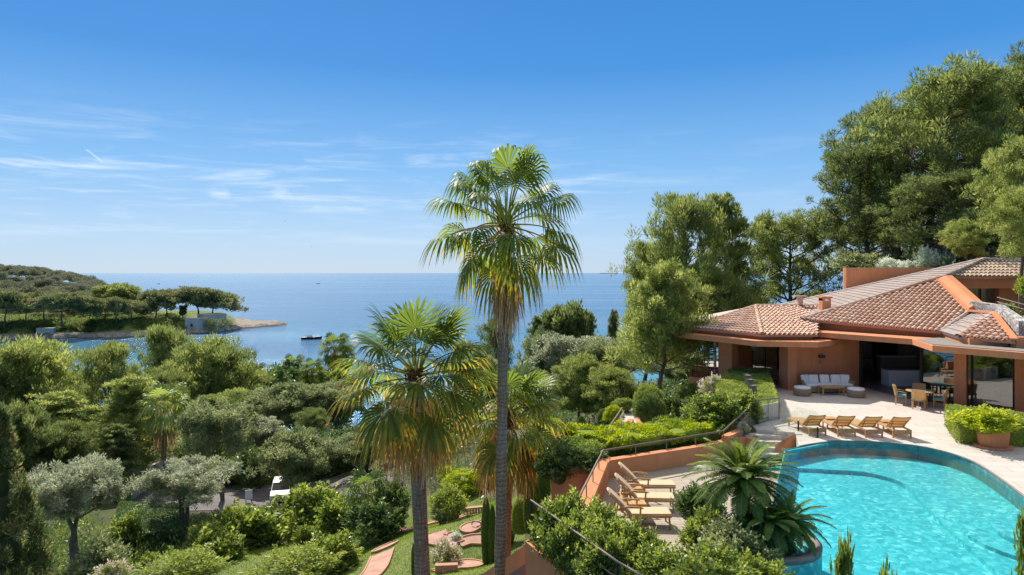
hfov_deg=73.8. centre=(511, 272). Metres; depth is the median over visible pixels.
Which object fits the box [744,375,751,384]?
vent post
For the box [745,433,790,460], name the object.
stairs
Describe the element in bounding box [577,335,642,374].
olive tree
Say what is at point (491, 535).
cypress column
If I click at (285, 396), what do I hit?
tree
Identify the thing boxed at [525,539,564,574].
balcony wall
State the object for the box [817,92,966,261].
pine tree
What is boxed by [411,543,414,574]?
cypress column
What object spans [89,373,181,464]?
pine tree
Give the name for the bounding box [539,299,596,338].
umbrella pine
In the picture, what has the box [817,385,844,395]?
coffee table
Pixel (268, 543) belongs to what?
shrub
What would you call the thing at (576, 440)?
ground cover
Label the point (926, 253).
shrub
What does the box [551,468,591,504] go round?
planter wall
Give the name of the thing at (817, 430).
glass fence
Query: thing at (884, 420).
side table
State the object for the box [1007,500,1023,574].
sapling
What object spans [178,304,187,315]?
broadleaf tree
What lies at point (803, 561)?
round planter
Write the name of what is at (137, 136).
sky
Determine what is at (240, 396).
pine tree
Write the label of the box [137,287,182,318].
umbrella pine
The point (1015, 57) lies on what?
pine tree
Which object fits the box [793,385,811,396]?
pouf
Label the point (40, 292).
umbrella pine
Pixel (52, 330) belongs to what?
sea wall
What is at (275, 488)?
parked car
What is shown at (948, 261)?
shrub
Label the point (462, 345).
pine tree
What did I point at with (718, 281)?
pine tree
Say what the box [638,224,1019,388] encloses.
undergrowth
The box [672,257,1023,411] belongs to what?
villa
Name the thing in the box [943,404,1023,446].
hedge
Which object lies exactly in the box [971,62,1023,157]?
pine tree
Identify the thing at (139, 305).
umbrella pine
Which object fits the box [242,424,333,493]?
olive tree
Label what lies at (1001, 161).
pine tree
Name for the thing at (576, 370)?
pine tree
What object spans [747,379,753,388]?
vent post
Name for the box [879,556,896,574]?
sapling
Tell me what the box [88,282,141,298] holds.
umbrella pine
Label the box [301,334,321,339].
motor boat
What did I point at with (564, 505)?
laurel shrub
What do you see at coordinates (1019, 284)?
shrub
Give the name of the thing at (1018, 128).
pine tree
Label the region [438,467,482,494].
shrub
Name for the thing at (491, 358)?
olive tree
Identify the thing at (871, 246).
pine tree
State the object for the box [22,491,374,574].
undergrowth
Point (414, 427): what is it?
fan palm
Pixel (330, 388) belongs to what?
olive tree
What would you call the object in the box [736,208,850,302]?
pine tree
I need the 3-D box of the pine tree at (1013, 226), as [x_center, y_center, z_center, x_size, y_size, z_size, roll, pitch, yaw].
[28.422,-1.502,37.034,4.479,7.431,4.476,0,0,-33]
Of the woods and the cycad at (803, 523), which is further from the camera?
the woods
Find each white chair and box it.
[977,385,992,404]
[984,378,999,398]
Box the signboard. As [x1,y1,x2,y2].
[245,490,251,502]
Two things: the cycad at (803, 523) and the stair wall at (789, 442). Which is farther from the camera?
the stair wall at (789, 442)
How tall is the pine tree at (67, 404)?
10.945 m
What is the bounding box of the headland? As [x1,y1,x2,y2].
[0,276,286,340]
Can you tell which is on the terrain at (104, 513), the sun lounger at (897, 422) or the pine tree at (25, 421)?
the pine tree at (25, 421)
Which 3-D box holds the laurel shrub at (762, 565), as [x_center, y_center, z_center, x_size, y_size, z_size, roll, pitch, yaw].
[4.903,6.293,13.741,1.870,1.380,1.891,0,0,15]
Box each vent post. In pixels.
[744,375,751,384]
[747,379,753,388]
[750,385,756,396]
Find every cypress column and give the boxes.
[118,477,131,502]
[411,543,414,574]
[481,496,489,564]
[488,504,494,563]
[511,506,514,545]
[523,477,536,533]
[535,481,540,521]
[536,471,550,498]
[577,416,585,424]
[596,408,608,425]
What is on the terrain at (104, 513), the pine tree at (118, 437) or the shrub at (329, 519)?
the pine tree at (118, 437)
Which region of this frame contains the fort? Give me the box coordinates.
[185,313,225,331]
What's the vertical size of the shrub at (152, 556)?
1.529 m
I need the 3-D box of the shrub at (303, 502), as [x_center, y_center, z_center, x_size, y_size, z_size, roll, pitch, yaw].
[-15.245,18.090,53.167,6.152,4.464,6.154,0,0,-26]
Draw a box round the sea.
[0,273,842,430]
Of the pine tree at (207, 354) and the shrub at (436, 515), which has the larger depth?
the pine tree at (207, 354)
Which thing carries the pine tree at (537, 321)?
on the terrain at (104, 513)
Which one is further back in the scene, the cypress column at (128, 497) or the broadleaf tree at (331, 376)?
the broadleaf tree at (331, 376)
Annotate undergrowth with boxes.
[0,312,227,333]
[18,262,915,570]
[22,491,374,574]
[60,228,935,470]
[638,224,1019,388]
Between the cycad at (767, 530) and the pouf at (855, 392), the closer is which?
the cycad at (767, 530)
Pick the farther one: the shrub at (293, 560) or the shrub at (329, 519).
the shrub at (329, 519)
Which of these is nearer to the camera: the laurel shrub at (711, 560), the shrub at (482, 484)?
the laurel shrub at (711, 560)
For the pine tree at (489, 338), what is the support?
on the terrain at (104, 513)
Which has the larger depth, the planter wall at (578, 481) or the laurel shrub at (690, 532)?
the planter wall at (578, 481)
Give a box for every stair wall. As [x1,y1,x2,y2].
[722,429,744,454]
[775,434,801,451]
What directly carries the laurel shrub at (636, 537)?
on the planting bed
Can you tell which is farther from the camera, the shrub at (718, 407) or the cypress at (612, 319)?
the cypress at (612, 319)
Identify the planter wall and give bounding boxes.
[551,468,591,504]
[757,374,777,422]
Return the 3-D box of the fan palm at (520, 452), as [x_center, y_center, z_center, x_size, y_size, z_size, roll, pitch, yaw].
[-0.185,8.465,25.957,4.905,10.387,4.770,0,0,26]
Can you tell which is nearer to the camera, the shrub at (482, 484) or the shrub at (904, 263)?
the shrub at (482, 484)
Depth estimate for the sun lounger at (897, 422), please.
26.95 m
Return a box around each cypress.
[0,403,59,574]
[603,309,619,392]
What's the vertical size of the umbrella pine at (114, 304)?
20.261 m
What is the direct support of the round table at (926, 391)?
on the terrace
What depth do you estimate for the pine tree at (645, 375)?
75.79 m
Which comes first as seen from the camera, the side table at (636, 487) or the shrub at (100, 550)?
the side table at (636, 487)
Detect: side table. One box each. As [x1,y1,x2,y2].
[624,485,641,502]
[627,498,646,519]
[822,416,837,428]
[877,419,894,431]
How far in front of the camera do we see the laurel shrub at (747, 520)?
15.63 m
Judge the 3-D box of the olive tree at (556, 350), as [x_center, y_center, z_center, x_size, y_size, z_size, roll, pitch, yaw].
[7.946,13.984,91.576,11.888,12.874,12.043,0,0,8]
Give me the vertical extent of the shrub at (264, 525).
5.200 m
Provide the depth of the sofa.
37.30 m
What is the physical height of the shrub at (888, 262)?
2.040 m
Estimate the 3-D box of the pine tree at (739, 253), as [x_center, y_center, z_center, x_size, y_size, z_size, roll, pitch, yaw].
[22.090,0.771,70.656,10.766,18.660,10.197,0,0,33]
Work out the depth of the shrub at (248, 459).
69.31 m
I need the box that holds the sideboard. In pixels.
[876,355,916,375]
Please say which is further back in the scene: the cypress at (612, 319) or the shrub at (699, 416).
the cypress at (612, 319)
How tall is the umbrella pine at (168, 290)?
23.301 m
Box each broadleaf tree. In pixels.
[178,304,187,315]
[254,359,305,427]
[299,364,366,429]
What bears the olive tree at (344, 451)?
on the terrain at (104, 513)
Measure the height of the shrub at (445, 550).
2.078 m
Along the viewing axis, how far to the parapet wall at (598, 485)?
22.01 m
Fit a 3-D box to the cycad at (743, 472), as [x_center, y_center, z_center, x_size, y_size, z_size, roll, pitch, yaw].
[5.621,5.218,16.582,2.776,2.694,2.728,0,0,-21]
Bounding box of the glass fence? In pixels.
[798,421,818,437]
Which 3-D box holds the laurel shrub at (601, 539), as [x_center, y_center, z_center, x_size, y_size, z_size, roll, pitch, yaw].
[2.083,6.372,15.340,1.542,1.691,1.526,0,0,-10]
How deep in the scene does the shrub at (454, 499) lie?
42.55 m
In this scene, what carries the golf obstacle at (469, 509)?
on the lawn at (463, 549)
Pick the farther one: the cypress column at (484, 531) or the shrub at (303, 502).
the shrub at (303, 502)
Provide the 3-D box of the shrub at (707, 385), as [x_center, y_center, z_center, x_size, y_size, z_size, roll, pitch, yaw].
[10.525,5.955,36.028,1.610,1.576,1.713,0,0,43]
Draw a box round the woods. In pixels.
[0,264,161,315]
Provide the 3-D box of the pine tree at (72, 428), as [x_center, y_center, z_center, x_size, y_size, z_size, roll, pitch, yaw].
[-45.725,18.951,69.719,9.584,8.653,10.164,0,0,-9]
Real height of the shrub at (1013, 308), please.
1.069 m
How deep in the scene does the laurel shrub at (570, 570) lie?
14.92 m
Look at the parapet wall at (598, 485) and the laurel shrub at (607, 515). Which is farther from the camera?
the parapet wall at (598, 485)
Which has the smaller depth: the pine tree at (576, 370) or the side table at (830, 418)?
the side table at (830, 418)
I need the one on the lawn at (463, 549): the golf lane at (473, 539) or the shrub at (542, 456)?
the golf lane at (473, 539)
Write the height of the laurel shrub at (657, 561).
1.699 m
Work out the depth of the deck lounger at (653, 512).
19.48 m
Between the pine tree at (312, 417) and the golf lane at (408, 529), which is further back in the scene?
the pine tree at (312, 417)
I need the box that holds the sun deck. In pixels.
[601,458,781,553]
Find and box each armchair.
[892,384,906,405]
[911,389,926,409]
[912,383,925,388]
[933,388,948,408]
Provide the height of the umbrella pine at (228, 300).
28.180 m
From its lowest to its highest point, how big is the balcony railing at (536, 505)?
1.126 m
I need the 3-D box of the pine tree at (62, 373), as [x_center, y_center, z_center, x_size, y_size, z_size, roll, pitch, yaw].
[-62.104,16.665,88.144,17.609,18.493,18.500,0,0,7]
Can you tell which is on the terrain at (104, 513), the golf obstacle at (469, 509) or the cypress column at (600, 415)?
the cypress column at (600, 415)
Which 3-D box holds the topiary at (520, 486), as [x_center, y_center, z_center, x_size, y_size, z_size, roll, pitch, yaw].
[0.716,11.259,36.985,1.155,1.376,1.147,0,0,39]
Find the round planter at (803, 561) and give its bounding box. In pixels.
[778,536,822,574]
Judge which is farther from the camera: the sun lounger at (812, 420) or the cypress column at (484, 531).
the cypress column at (484, 531)
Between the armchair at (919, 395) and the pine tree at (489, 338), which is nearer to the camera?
the armchair at (919, 395)
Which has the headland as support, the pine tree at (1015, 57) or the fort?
the fort
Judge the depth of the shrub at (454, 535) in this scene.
37.87 m
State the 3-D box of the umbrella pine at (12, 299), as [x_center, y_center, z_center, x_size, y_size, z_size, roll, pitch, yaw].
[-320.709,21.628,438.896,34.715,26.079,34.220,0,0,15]
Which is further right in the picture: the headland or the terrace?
the terrace
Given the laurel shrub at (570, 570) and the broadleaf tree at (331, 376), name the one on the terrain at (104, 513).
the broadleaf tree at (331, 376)
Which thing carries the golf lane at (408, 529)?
on the lawn at (463, 549)
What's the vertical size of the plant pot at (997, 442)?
0.660 m
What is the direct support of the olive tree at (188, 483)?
on the terrain at (104, 513)
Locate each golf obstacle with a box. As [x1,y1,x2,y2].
[435,562,457,573]
[465,505,482,513]
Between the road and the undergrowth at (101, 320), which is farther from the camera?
the undergrowth at (101, 320)
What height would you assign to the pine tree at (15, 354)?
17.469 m
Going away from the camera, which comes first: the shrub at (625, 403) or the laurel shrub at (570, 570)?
the laurel shrub at (570, 570)
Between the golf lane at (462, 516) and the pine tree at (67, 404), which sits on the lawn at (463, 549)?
the golf lane at (462, 516)
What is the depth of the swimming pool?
20.39 m
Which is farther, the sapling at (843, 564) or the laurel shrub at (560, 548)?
the laurel shrub at (560, 548)
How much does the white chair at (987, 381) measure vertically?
0.971 m
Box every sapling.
[829,525,854,574]
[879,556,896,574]
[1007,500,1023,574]
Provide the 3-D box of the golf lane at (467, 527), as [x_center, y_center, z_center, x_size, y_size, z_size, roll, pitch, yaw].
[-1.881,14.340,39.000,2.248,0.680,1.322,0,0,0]
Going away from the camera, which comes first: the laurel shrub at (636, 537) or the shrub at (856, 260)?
the laurel shrub at (636, 537)
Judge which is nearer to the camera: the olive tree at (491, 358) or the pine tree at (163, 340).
the olive tree at (491, 358)
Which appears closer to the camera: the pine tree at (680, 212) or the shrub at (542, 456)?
the shrub at (542, 456)
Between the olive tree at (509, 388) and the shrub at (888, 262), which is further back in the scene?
the olive tree at (509, 388)
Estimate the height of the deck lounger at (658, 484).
1.060 m
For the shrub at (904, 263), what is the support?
on the terrain at (104, 513)
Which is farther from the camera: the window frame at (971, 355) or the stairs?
the window frame at (971, 355)
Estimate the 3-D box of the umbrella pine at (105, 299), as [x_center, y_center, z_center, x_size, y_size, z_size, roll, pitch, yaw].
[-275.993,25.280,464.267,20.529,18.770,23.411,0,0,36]
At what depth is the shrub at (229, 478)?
70.94 m
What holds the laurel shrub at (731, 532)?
in the round planter at (803, 561)
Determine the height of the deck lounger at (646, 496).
1.060 m
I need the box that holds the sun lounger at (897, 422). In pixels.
[872,416,911,437]
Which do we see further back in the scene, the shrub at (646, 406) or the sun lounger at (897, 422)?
the shrub at (646, 406)
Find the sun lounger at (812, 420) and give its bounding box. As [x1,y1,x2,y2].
[788,415,826,435]
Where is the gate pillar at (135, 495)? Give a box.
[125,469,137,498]
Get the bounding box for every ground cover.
[551,412,736,461]
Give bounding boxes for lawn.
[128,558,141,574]
[204,493,524,574]
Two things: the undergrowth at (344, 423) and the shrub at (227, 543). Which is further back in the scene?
the undergrowth at (344, 423)
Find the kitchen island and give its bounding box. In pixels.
[880,367,919,385]
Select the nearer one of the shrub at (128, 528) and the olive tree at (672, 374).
the shrub at (128, 528)
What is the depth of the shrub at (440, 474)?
55.64 m
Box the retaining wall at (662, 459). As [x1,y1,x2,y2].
[605,436,756,477]
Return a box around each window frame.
[971,355,972,406]
[1013,359,1014,410]
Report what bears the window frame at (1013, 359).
in the villa
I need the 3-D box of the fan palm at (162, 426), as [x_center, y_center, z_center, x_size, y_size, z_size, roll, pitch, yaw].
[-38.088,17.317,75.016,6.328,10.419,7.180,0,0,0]
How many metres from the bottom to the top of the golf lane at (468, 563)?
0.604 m
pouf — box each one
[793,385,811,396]
[846,387,865,397]
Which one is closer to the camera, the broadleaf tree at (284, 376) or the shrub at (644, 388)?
the shrub at (644, 388)
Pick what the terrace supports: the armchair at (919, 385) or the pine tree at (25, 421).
the armchair at (919, 385)
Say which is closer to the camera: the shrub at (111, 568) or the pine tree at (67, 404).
the shrub at (111, 568)
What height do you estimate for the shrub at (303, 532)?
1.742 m
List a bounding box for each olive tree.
[10,451,141,567]
[123,453,242,542]
[173,394,261,500]
[237,414,288,447]
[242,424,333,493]
[304,378,375,428]
[328,431,388,470]
[449,346,512,418]
[496,363,554,410]
[512,325,553,398]
[529,330,612,388]
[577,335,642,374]
[643,349,717,387]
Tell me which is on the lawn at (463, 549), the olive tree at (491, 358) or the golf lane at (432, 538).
the golf lane at (432, 538)
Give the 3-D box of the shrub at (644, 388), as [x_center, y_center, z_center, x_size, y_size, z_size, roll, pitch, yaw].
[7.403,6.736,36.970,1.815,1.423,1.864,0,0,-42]
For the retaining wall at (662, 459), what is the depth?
25.37 m
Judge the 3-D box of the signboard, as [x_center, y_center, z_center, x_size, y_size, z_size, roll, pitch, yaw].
[-24.199,20.605,62.750,0.620,1.210,0.200,0,0,-17]
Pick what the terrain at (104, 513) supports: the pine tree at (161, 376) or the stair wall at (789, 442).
the pine tree at (161, 376)
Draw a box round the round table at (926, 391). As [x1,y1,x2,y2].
[906,388,934,406]
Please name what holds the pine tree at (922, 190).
on the terrain at (104, 513)
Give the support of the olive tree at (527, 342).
on the terrain at (104, 513)
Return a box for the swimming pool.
[768,440,1023,574]
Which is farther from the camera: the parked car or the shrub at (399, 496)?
the parked car
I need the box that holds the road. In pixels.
[131,472,407,516]
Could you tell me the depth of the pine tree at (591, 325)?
164.26 m
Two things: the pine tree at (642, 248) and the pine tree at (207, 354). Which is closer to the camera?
the pine tree at (642, 248)
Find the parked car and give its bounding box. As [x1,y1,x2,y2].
[269,476,289,502]
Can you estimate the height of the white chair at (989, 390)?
0.971 m
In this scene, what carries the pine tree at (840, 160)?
on the terrain at (104, 513)
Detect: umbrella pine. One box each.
[0,287,42,326]
[12,291,37,319]
[28,290,93,325]
[30,287,64,318]
[74,294,107,325]
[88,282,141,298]
[99,296,117,317]
[104,296,134,324]
[112,299,152,317]
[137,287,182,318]
[158,288,176,316]
[170,285,221,313]
[184,288,249,312]
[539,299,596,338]
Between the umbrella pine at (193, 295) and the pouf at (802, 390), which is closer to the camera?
the pouf at (802, 390)
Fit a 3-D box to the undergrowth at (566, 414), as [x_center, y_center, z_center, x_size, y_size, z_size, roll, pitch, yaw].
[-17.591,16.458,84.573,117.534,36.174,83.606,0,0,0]
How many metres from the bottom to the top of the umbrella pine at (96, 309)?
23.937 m
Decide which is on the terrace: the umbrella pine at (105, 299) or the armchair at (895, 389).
the armchair at (895, 389)
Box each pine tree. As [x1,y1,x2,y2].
[0,332,105,423]
[0,338,69,409]
[0,398,84,476]
[18,389,110,477]
[22,412,108,473]
[61,338,151,424]
[88,421,166,491]
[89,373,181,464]
[127,324,197,375]
[138,369,184,461]
[145,361,209,449]
[156,330,276,429]
[167,393,227,459]
[206,351,250,393]
[212,383,267,435]
[222,389,268,428]
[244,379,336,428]
[289,406,332,430]
[441,339,490,404]
[475,317,515,403]
[520,316,546,358]
[538,350,606,419]
[579,363,645,410]
[584,312,598,337]
[600,254,719,392]
[608,239,671,373]
[610,261,647,380]
[624,189,748,349]
[676,259,761,357]
[690,191,775,303]
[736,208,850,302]
[796,138,929,255]
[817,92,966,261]
[820,205,925,273]
[834,49,1023,249]
[860,167,1009,266]
[889,62,1023,174]
[921,169,1023,246]
[937,216,996,260]
[956,39,1023,164]
[960,131,1023,309]
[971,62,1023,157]
[983,183,1023,260]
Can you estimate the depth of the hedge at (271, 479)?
71.27 m
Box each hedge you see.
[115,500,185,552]
[232,467,278,484]
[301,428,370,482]
[715,367,780,432]
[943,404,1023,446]
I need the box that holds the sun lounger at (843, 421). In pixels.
[819,415,855,436]
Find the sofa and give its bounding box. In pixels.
[799,374,854,391]
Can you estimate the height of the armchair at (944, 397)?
0.951 m
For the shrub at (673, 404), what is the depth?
35.62 m
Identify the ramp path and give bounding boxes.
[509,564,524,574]
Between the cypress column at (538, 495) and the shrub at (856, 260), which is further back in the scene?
the shrub at (856, 260)
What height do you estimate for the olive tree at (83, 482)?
7.139 m
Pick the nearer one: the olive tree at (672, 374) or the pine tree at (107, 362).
the olive tree at (672, 374)
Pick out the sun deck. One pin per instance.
(675, 475)
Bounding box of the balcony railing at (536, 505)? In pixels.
[530,499,641,574]
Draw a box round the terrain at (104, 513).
[22,233,1023,574]
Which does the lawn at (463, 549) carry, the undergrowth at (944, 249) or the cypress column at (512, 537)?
the cypress column at (512, 537)
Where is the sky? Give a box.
[0,0,1023,272]
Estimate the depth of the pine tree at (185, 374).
104.17 m
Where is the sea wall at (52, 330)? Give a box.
[36,327,55,333]
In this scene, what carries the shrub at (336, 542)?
on the lawn at (463, 549)
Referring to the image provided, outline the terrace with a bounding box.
[703,361,1023,510]
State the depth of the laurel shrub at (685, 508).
18.73 m
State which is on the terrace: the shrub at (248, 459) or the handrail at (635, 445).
the handrail at (635, 445)
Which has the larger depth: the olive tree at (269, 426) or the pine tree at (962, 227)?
the olive tree at (269, 426)
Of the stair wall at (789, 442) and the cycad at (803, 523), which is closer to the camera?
the cycad at (803, 523)
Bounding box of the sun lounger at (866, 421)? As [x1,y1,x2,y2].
[842,416,882,437]
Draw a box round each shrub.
[66,530,132,574]
[88,558,133,574]
[107,508,145,550]
[133,550,164,574]
[134,542,237,574]
[167,519,248,561]
[205,494,300,552]
[209,449,237,482]
[228,444,271,482]
[237,537,349,574]
[254,534,291,547]
[274,480,347,531]
[291,522,319,543]
[304,527,363,574]
[312,494,353,535]
[341,496,409,545]
[370,472,411,517]
[427,477,472,521]
[429,501,451,524]
[429,534,462,562]
[436,464,456,479]
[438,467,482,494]
[449,530,462,540]
[472,471,492,491]
[525,433,548,478]
[527,484,597,555]
[528,444,578,484]
[535,445,554,475]
[538,500,593,574]
[547,493,629,573]
[561,445,608,473]
[566,544,634,574]
[570,520,637,574]
[602,405,625,424]
[609,515,671,574]
[610,397,634,411]
[620,540,692,574]
[631,390,667,422]
[632,383,665,400]
[656,532,757,574]
[661,389,691,417]
[669,479,731,519]
[673,505,721,551]
[674,379,703,402]
[679,387,750,424]
[686,406,709,422]
[692,514,783,561]
[697,371,721,393]
[722,546,795,574]
[726,383,766,424]
[726,506,795,556]
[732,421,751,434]
[829,250,883,271]
[872,255,900,267]
[896,259,915,266]
[913,245,941,266]
[931,246,956,266]
[946,403,1023,434]
[998,302,1022,314]
[1012,271,1023,297]
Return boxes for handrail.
[579,397,778,498]
[610,407,622,424]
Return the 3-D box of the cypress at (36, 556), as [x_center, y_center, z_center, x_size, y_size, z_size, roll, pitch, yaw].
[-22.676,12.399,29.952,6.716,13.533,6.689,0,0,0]
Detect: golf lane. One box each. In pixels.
[360,540,397,574]
[393,520,438,533]
[428,529,464,545]
[431,558,483,573]
[446,509,480,522]
[457,533,480,547]
[459,519,480,533]
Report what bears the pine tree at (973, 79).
on the terrain at (104, 513)
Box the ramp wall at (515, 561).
[481,546,524,574]
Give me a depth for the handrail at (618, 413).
36.08 m
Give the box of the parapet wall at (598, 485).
[580,458,609,505]
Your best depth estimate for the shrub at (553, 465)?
24.24 m
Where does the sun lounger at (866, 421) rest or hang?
on the terrace
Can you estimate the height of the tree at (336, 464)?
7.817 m
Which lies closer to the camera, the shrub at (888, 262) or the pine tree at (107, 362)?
the shrub at (888, 262)
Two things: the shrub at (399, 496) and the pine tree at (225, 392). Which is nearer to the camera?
the shrub at (399, 496)
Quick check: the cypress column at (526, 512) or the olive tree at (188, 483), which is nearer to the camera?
the cypress column at (526, 512)
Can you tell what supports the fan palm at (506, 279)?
on the terrain at (104, 513)
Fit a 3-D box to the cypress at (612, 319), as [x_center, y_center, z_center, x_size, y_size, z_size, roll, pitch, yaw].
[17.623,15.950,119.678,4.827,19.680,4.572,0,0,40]
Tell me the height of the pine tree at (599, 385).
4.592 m
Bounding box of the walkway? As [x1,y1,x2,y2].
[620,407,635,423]
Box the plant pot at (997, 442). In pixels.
[972,431,1013,450]
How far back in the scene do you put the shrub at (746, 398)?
29.32 m
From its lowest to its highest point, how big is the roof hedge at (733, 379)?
1.437 m
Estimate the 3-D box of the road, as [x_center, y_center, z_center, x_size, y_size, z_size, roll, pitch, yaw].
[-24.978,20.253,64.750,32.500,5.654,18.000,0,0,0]
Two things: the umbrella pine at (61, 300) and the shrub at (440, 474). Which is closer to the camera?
the shrub at (440, 474)
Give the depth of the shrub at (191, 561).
36.81 m
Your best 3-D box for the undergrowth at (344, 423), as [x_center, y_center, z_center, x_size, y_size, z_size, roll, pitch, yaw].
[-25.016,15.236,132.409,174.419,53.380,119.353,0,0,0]
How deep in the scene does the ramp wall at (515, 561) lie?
20.38 m
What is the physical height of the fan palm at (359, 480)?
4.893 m
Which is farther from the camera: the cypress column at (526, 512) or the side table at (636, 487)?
the cypress column at (526, 512)
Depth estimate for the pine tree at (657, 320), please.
42.05 m
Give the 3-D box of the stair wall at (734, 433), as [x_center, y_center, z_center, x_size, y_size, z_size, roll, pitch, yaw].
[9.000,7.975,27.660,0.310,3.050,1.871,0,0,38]
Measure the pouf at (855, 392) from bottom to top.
0.495 m
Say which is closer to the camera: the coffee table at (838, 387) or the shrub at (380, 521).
the coffee table at (838, 387)
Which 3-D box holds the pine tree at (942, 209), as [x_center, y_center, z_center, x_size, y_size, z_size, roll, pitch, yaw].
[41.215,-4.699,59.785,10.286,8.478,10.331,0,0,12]
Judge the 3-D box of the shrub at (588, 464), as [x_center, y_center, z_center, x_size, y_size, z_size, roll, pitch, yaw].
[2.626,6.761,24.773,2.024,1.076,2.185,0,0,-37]
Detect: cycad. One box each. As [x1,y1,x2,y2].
[682,435,803,526]
[728,496,810,557]
[749,488,836,555]
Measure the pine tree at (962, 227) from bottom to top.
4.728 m
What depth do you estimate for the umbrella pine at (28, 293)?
454.08 m
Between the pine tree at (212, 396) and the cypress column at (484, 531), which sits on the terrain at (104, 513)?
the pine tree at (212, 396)
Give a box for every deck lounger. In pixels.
[607,487,671,529]
[615,473,674,512]
[618,462,675,496]
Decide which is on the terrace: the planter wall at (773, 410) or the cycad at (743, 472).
the planter wall at (773, 410)
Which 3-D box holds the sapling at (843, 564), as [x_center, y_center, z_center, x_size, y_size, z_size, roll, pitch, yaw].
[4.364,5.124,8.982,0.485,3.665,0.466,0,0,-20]
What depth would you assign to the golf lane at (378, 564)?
36.72 m
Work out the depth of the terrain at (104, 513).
59.06 m
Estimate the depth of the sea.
958.13 m
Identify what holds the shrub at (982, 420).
in the plant pot at (997, 442)
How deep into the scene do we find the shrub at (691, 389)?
39.83 m
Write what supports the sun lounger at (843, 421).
on the terrace
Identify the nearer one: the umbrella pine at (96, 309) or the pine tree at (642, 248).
the pine tree at (642, 248)
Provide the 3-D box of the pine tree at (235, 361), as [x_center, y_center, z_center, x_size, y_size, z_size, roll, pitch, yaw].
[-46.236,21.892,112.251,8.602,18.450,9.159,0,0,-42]
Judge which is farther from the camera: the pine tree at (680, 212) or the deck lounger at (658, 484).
the pine tree at (680, 212)
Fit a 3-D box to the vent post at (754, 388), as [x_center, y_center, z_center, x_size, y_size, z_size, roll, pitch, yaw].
[11.288,5.557,31.886,0.232,0.586,0.231,0,0,-20]
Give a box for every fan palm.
[133,381,191,471]
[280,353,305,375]
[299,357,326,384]
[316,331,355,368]
[327,295,497,574]
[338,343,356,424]
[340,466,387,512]
[419,143,583,574]
[448,358,570,557]
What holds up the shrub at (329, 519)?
on the lawn at (463, 549)
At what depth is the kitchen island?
38.90 m
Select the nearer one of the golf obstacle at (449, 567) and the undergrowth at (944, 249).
the golf obstacle at (449, 567)
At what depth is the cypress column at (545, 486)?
32.73 m
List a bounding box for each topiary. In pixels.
[511,498,525,534]
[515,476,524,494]

